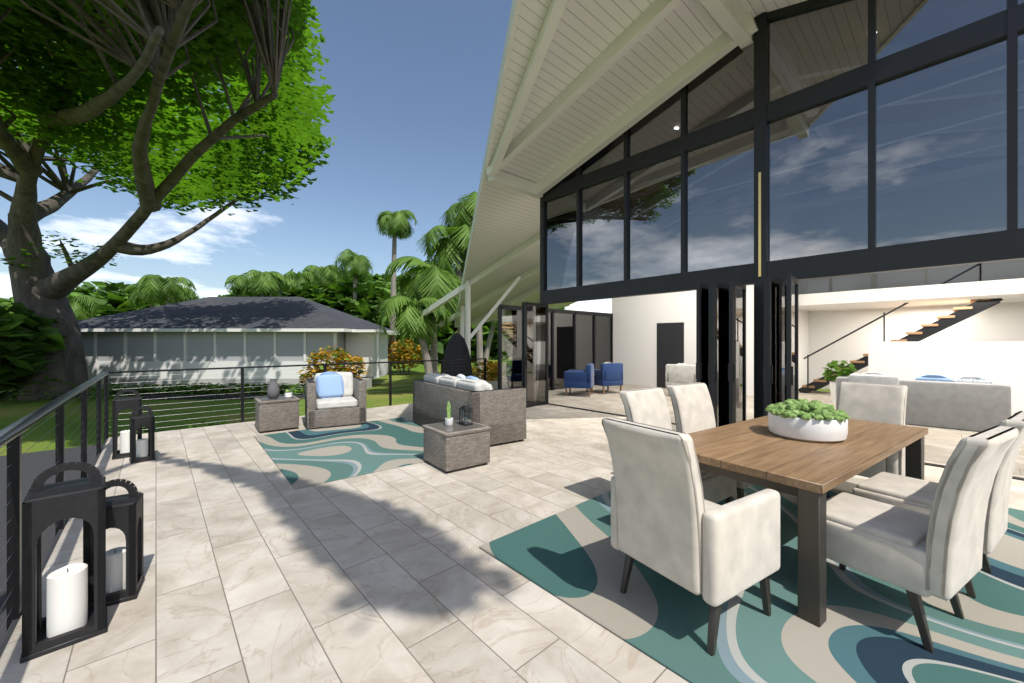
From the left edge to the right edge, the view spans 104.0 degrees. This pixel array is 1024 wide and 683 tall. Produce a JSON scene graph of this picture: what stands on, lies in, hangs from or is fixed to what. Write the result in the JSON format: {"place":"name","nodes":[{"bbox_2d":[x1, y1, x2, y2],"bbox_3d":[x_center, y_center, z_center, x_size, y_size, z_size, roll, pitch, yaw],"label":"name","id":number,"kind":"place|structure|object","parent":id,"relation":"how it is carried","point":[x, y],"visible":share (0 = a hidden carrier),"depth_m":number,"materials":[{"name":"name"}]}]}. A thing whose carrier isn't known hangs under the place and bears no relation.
{"place":"outdoors","nodes":[
{"label":"outdoors","id":0,"kind":"place"},
{"bbox_2d":[0,444,102,643],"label":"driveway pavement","id":1,"kind":"structure","parent":0,"point":[34,466],"depth_m":6.91,"materials":[{"name":"concrete"}]},
{"bbox_2d":[0,0,611,312],"label":"sky","id":2,"kind":"structure","parent":0,"point":[413,83],"materials":[{"name":"blue"}]},
{"bbox_2d":[0,354,829,455],"bbox_3d":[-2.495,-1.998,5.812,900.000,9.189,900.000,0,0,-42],"label":"lawn ground","id":3,"kind":"structure","parent":0,"point":[14,410],"depth_m":14.16,"materials":[{"name":"green plant"}]},
{"bbox_2d":[0,302,12,312],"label":"palm","id":4,"kind":"object","parent":3,"relation":"on","point":[7,304],"visible":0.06,"depth_m":37.24,"materials":[{"name":"green plant"}]},
{"bbox_2d":[0,302,68,397],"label":"shrubs","id":5,"kind":"object","parent":3,"relation":"on","point":[23,345],"visible":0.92,"depth_m":16.00,"materials":[{"name":"green plant"}]},
{"bbox_2d":[67,295,102,320],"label":"palm","id":6,"kind":"object","parent":3,"relation":"on","point":[79,307],"visible":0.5,"depth_m":33.99,"materials":[{"name":"green plant"}]},
{"bbox_2d":[123,284,172,309],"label":"palm","id":7,"kind":"object","parent":3,"relation":"on","point":[134,294],"visible":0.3,"depth_m":36.95,"materials":[{"name":"green plant"}]},
{"bbox_2d":[8,375,304,433],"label":"bed shrubs","id":8,"kind":"object","parent":3,"relation":"on","point":[190,388],"visible":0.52,"depth_m":18.68,"materials":[{"name":"green plant"}]},
{"bbox_2d":[135,274,198,304],"bbox_3d":[-31.146,-2.318,35.963,4.589,7.244,4.194,0,0,-11],"label":"palm","id":9,"kind":"object","parent":3,"relation":"on","point":[168,286],"visible":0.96,"depth_m":35.33,"materials":[{"name":"green plant"}]},
{"bbox_2d":[0,0,337,400],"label":"monkeypod tree","id":10,"kind":"object","parent":3,"relation":"on","point":[106,80],"visible":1,"depth_m":13.96,"materials":[{"name":"green plant"}]},
{"bbox_2d":[163,285,197,301],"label":"palm","id":11,"kind":"object","parent":3,"relation":"on","point":[190,298],"visible":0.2,"depth_m":39.73,"materials":[{"name":"green plant"}]},
{"bbox_2d":[142,394,304,399],"bbox_3d":[-11.721,2.420,17.200,8.153,0.308,0.508,0,0,0],"label":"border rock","id":12,"kind":"object","parent":3,"relation":"on","point":[183,396],"visible":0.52,"depth_m":17.05,"materials":[{"name":"white stone"}]},
{"bbox_2d":[77,297,399,388],"bbox_3d":[-15.630,-0.175,25.500,17.180,5.350,10.400,0,0,0],"label":"cottage","id":13,"kind":"object","parent":3,"relation":"on","point":[212,332],"depth_m":21.05,"materials":[{"name":"grey paint"}]},
{"bbox_2d":[224,275,256,296],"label":"palm","id":14,"kind":"object","parent":3,"relation":"on","point":[237,283],"visible":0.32,"depth_m":38.58,"materials":[{"name":"green plant"}]},
{"bbox_2d":[237,270,289,296],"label":"palm","id":15,"kind":"object","parent":3,"relation":"on","point":[260,284],"visible":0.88,"depth_m":36.02,"materials":[{"name":"green plant"}]},
{"bbox_2d":[0,278,565,361],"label":"treeline","id":16,"kind":"object","parent":3,"relation":"on","point":[111,299],"visible":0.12,"depth_m":39.91,"materials":[{"name":"green plant"}]},
{"bbox_2d":[282,278,298,293],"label":"palm","id":17,"kind":"object","parent":3,"relation":"on","point":[291,281],"visible":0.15,"depth_m":41.74,"materials":[{"name":"green plant"}]},
{"bbox_2d":[283,271,318,286],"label":"palm","id":18,"kind":"object","parent":3,"relation":"on","point":[298,278],"visible":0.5,"depth_m":43.21,"materials":[{"name":"green plant"}]},
{"bbox_2d":[297,363,326,383],"bbox_3d":[-9.348,1.650,19.011,1.579,1.304,1.603,0,0,-42],"label":"croton bush","id":19,"kind":"object","parent":3,"relation":"on","point":[304,376],"visible":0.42,"depth_m":18.70,"materials":[{"name":"plant"}]},
{"bbox_2d":[303,265,341,284],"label":"palm","id":20,"kind":"object","parent":3,"relation":"on","point":[324,272],"visible":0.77,"depth_m":45.20,"materials":[{"name":"green plant"}]},
{"bbox_2d":[305,345,353,378],"bbox_3d":[-8.780,1.116,19.519,2.345,1.906,2.386,0,0,-42],"label":"croton bush","id":21,"kind":"object","parent":3,"relation":"on","point":[322,356],"visible":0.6,"depth_m":19.12,"materials":[{"name":"plant"}]},
{"bbox_2d":[330,353,367,378],"bbox_3d":[-8.143,1.366,20.020,1.846,1.681,1.734,0,0,-42],"label":"croton bush","id":22,"kind":"object","parent":3,"relation":"on","point":[358,359],"visible":0.52,"depth_m":19.85,"materials":[{"name":"plant"}]},
{"bbox_2d":[331,249,373,312],"bbox_3d":[-15.659,-3.856,39.889,4.226,10.314,4.134,0,0,-42],"label":"palm","id":23,"kind":"object","parent":3,"relation":"on","point":[359,266],"visible":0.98,"depth_m":39.42,"materials":[{"name":"green plant"}]},
{"bbox_2d":[374,210,417,358],"bbox_3d":[-8.677,-4.283,30.033,3.000,11.167,3.308,0,0,-42],"label":"palm","id":24,"kind":"object","parent":3,"relation":"on","point":[399,226],"visible":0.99,"depth_m":29.77,"materials":[{"name":"green plant"}]},
{"bbox_2d":[397,353,411,374],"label":"croton stems","id":25,"kind":"object","parent":3,"relation":"on","point":[403,367],"visible":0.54,"depth_m":29.88,"materials":[{"name":"brown plant"}]},
{"bbox_2d":[388,339,422,369],"bbox_3d":[-8.026,0.872,30.028,2.973,2.516,3.041,0,0,-42],"label":"croton bush","id":26,"kind":"object","parent":3,"relation":"on","point":[410,354],"visible":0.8,"depth_m":29.51,"materials":[{"name":"plant"}]},
{"bbox_2d":[375,295,451,373],"bbox_3d":[-4.396,0.345,18.037,3.429,4.920,3.039,0,0,-28],"label":"palm","id":27,"kind":"object","parent":3,"relation":"on","point":[413,321],"visible":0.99,"depth_m":17.36,"materials":[{"name":"green plant"}]},
{"bbox_2d":[383,256,461,373],"bbox_3d":[-4.182,-0.750,20.153,4.313,7.102,4.428,0,0,17],"label":"palm","id":28,"kind":"object","parent":3,"relation":"on","point":[429,278],"visible":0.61,"depth_m":19.22,"materials":[{"name":"green plant"}]},
{"bbox_2d":[416,224,471,333],"bbox_3d":[-3.087,-1.677,21.944,4.692,8.955,4.598,0,0,-42],"label":"palm","id":29,"kind":"object","parent":3,"relation":"on","point":[451,248],"visible":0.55,"depth_m":20.63,"materials":[{"name":"green plant"}]},
{"bbox_2d":[443,333,471,376],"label":"lava rock pillar","id":30,"kind":"structure","parent":3,"relation":"on","point":[456,347],"depth_m":11.20,"materials":[{"name":"black stone"}]},
{"bbox_2d":[441,191,482,376],"bbox_3d":[-2.238,-2.897,23.878,4.013,11.398,3.987,0,0,-42],"label":"palm","id":31,"kind":"object","parent":3,"relation":"on","point":[464,208],"visible":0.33,"depth_m":22.71,"materials":[{"name":"green plant"}]},
{"bbox_2d":[471,360,506,380],"bbox_3d":[-0.986,1.412,15.970,1.857,1.428,1.873,0,0,-42],"label":"croton bush","id":32,"kind":"object","parent":3,"relation":"on","point":[491,366],"visible":0.43,"depth_m":15.78,"materials":[{"name":"plant"}]},
{"bbox_2d":[483,318,508,376],"bbox_3d":[-0.773,-0.256,27.103,4.085,6.122,3.614,0,0,-42],"label":"palm","id":33,"kind":"object","parent":3,"relation":"on","point":[505,328],"visible":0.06,"depth_m":26.92,"materials":[{"name":"green plant"}]},
{"bbox_2d":[487,361,507,376],"bbox_3d":[-0.544,1.500,17.974,1.552,1.231,1.513,0,0,-42],"label":"croton bush","id":34,"kind":"object","parent":3,"relation":"on","point":[505,367],"visible":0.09,"depth_m":18.01,"materials":[{"name":"plant"}]},
{"bbox_2d":[0,403,1023,682],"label":"deck floor","id":35,"kind":"structure","parent":0,"point":[258,567],"depth_m":2.58,"materials":[{"name":"tile"}]},
{"bbox_2d":[0,438,107,657],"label":"deck fascia","id":36,"kind":"structure","parent":35,"relation":"attached to","point":[8,634],"depth_m":2.72,"materials":[{"name":"grey"}]},
{"bbox_2d":[20,462,106,663],"bbox_3d":[-2.288,1.062,2.060,0.287,0.877,0.287,0,0,44],"label":"lantern","id":37,"kind":"object","parent":35,"relation":"on","point":[73,616],"visible":1,"depth_m":2.00,"materials":[{"name":"black metal"}]},
{"bbox_2d":[83,479,144,606],"bbox_3d":[-2.342,1.157,2.360,0.227,0.687,0.227,0,0,-34],"label":"lantern","id":38,"kind":"object","parent":35,"relation":"on","point":[125,578],"visible":0.7,"depth_m":2.32,"materials":[{"name":"black metal"}]},
{"bbox_2d":[112,389,141,459],"bbox_3d":[-5.062,1.062,5.267,0.287,0.877,0.287,0,0,-44],"label":"lantern","id":39,"kind":"object","parent":35,"relation":"on","point":[119,405],"visible":0.81,"depth_m":5.20,"materials":[{"name":"black metal"}]},
{"bbox_2d":[129,406,154,463],"bbox_3d":[-4.671,1.157,5.053,0.227,0.687,0.227,0,0,42],"label":"lantern","id":40,"kind":"object","parent":35,"relation":"on","point":[142,450],"visible":1,"depth_m":5.01,"materials":[{"name":"black metal"}]},
{"bbox_2d":[0,358,486,630],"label":"cable railing","id":41,"kind":"object","parent":35,"relation":"on","point":[11,437],"visible":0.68,"depth_m":3.08,"materials":[{"name":"black metal"}]},
{"bbox_2d":[254,395,299,432],"bbox_3d":[-4.054,1.237,6.901,0.610,0.526,0.610,0,0,-39],"label":"wicker side table","id":42,"kind":"object","parent":35,"relation":"on","point":[279,412],"visible":0.98,"depth_m":6.68,"materials":[{"name":"grey wicker"}]},
{"bbox_2d":[267,379,279,398],"bbox_3d":[-4.085,0.809,6.846,0.190,0.330,0.190,0,0,-42],"label":"vase","id":43,"kind":"object","parent":42,"relation":"on","point":[273,391],"visible":1,"depth_m":6.79,"materials":[{"name":"grey ceramic"}]},
{"bbox_2d":[284,389,291,397],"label":"potted plant","id":44,"kind":"object","parent":42,"relation":"on","point":[287,393],"visible":1,"depth_m":6.92,"materials":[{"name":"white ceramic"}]},
{"bbox_2d":[305,371,366,428],"bbox_3d":[-3.236,1.026,7.321,0.950,0.947,0.860,0,0,-30],"label":"patio armchair","id":45,"kind":"object","parent":35,"relation":"on","point":[335,398],"visible":1,"depth_m":7.11,"materials":[{"name":"grey wicker"}]},
{"bbox_2d":[254,417,425,488],"bbox_3d":[-2.186,1.492,5.953,2.450,0.012,2.900,0,0,-40],"label":"rug","id":46,"kind":"object","parent":35,"relation":"on","point":[306,457],"visible":0.72,"depth_m":5.50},
{"bbox_2d":[422,419,491,473],"bbox_3d":[-0.684,1.267,4.920,0.630,0.466,0.630,0,0,-38],"label":"side table","id":47,"kind":"object","parent":35,"relation":"on","point":[454,446],"visible":0.84,"depth_m":4.70,"materials":[{"name":"grey"}]},
{"bbox_2d":[445,402,453,425],"bbox_3d":[-0.775,0.860,4.932,0.098,0.348,0.100,0,0,28],"label":"potted cactus","id":48,"kind":"object","parent":47,"relation":"on","point":[448,420],"visible":1,"depth_m":4.94,"materials":[{"name":"green plant"}]},
{"bbox_2d":[459,402,472,425],"bbox_3d":[-0.574,0.890,4.977,0.125,0.288,0.125,0,0,-42],"label":"table lantern","id":49,"kind":"object","parent":47,"relation":"on","point":[466,408],"visible":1,"depth_m":4.96,"materials":[{"name":"black metal"}]},
{"bbox_2d":[413,373,525,444],"bbox_3d":[-0.801,1.014,6.677,0.932,0.972,2.250,0,0,-35],"label":"wicker sofa","id":50,"kind":"object","parent":35,"relation":"on","point":[501,413],"visible":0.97,"depth_m":5.91,"materials":[{"name":"grey wicker"}]},
{"bbox_2d":[479,477,1023,682],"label":"area rug","id":51,"kind":"object","parent":35,"relation":"on","point":[867,631],"visible":0.52,"depth_m":2.17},
{"bbox_2d":[619,387,735,503],"bbox_3d":[1.370,0.965,3.359,0.540,1.070,0.758,0,0,-37],"label":"dining chair","id":52,"kind":"object","parent":51,"relation":"on","point":[648,406],"visible":0.28,"depth_m":3.44,"materials":[{"name":"fabric"}]},
{"bbox_2d":[601,417,779,655],"bbox_3d":[0.951,0.965,2.230,0.758,1.070,0.670,0,0,-32],"label":"dining chair","id":53,"kind":"object","parent":51,"relation":"on","point":[670,522],"visible":1,"depth_m":1.99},
{"bbox_2d":[667,382,767,498],"bbox_3d":[1.945,0.965,3.776,0.540,1.070,0.758,0,0,-32],"label":"dining chair","id":54,"kind":"object","parent":51,"relation":"on","point":[692,405],"visible":0.38,"depth_m":3.91,"materials":[{"name":"fabric"}]},
{"bbox_2d":[689,415,927,627],"bbox_3d":[2.259,1.117,3.148,2.350,0.765,1.050,0,0,-35],"label":"dining table","id":55,"kind":"object","parent":51,"relation":"on","point":[757,452],"visible":0.58,"depth_m":2.49,"materials":[{"name":"brown wood"}]},
{"bbox_2d":[765,398,849,442],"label":"planter bowl succulents","id":56,"kind":"object","parent":55,"relation":"on","point":[806,420],"visible":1,"depth_m":2.94,"materials":[{"name":"white ceramic"}]},
{"bbox_2d":[837,381,907,477],"bbox_3d":[3.436,0.965,3.928,0.758,1.070,0.670,0,0,-35],"label":"dining chair","id":57,"kind":"object","parent":51,"relation":"on","point":[878,402],"visible":0.3,"depth_m":3.97,"materials":[{"name":"beige fabric"}]},
{"bbox_2d":[826,426,1018,652],"bbox_3d":[2.125,0.965,2.190,0.540,1.070,0.758,0,0,-30],"label":"dining chair","id":58,"kind":"object","parent":51,"relation":"on","point":[937,552],"visible":0.88,"depth_m":1.96,"materials":[{"name":"fabric"}]},
{"bbox_2d":[852,411,1023,598],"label":"dining chair","id":59,"kind":"object","parent":51,"relation":"on","point":[911,493],"visible":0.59,"depth_m":2.47,"materials":[{"name":"fabric"}]},
{"bbox_2d":[498,305,612,390],"bbox_3d":[1.635,0.245,12.700,5.340,2.510,0.100,0,0,-42],"label":"glass door","id":60,"kind":"structure","parent":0,"point":[579,340],"depth_m":12.71,"materials":[{"name":"clear glass"}]},
{"bbox_2d":[456,0,806,325],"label":"house roof","id":61,"kind":"structure","parent":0,"point":[587,33],"depth_m":7.00,"materials":[{"name":"white wood"}]},
{"bbox_2d":[422,0,757,357],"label":"house roof beams","id":62,"kind":"structure","parent":61,"relation":"attached to","point":[734,20],"depth_m":7.14,"materials":[{"name":"white wood"}]},
{"bbox_2d":[480,377,1023,477],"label":"interior floor","id":63,"kind":"structure","parent":0,"point":[940,444],"depth_m":9.39,"materials":[{"name":"tile"}]},
{"bbox_2d":[564,362,622,396],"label":"blue armchairs","id":64,"kind":"object","parent":63,"relation":"on","point":[589,377],"visible":0.98,"depth_m":11.39,"materials":[{"name":"blue fabric"}]},
{"bbox_2d":[666,363,695,387],"bbox_3d":[4.826,0.939,11.123,0.850,0.683,0.850,0,0,38],"label":"white armchair","id":65,"kind":"object","parent":63,"relation":"on","point":[680,373],"visible":0.71,"depth_m":10.82,"materials":[{"name":"fabric"}]},
{"bbox_2d":[612,259,1023,415],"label":"interior walls","id":66,"kind":"structure","parent":63,"relation":"on","point":[654,335],"depth_m":11.06,"materials":[{"name":"white paint"}]},
{"bbox_2d":[829,381,835,402],"bbox_3d":[8.082,1.250,9.871,0.400,0.500,0.400,0,0,-42],"label":"plant pot","id":67,"kind":"object","parent":63,"relation":"on","point":[833,390],"visible":0.36,"depth_m":9.85,"materials":[{"name":"white ceramic"}]},
{"bbox_2d":[822,360,856,380],"bbox_3d":[8.075,0.735,9.865,0.646,0.543,0.690,0,0,-13],"label":"potted plant","id":68,"kind":"object","parent":67,"relation":"on","point":[828,373],"visible":0.83,"depth_m":9.82,"materials":[{"name":"green plant"}]},
{"bbox_2d":[799,263,1002,392],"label":"interior stairs","id":69,"kind":"structure","parent":63,"relation":"on","point":[973,308],"depth_m":9.88,"materials":[{"name":"black metal"}]},
{"bbox_2d":[836,372,1010,431],"bbox_3d":[7.487,1.042,7.461,2.200,0.915,1.045,0,0,43],"label":"grey sofa","id":70,"kind":"object","parent":63,"relation":"on","point":[974,403],"visible":0.64,"depth_m":6.86,"materials":[{"name":"fabric"}]},
{"bbox_2d":[540,0,1023,417],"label":"window wall","id":71,"kind":"structure","parent":0,"point":[811,139],"depth_m":5.69,"materials":[{"name":"black glass"}]},
{"bbox_2d":[522,273,1023,480],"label":"bifold doors","id":72,"kind":"structure","parent":71,"relation":"attached to","point":[721,341],"depth_m":6.05,"materials":[{"name":"black metal"}]},
{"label":"hill backing mound","id":73,"kind":"object","parent":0,"visible":0},
{"bbox_2d":[284,269,411,291],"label":"hill trees","id":74,"kind":"object","parent":73,"relation":"on","point":[375,277],"depth_m":86.16,"materials":[{"name":"green plant"}]}
]}

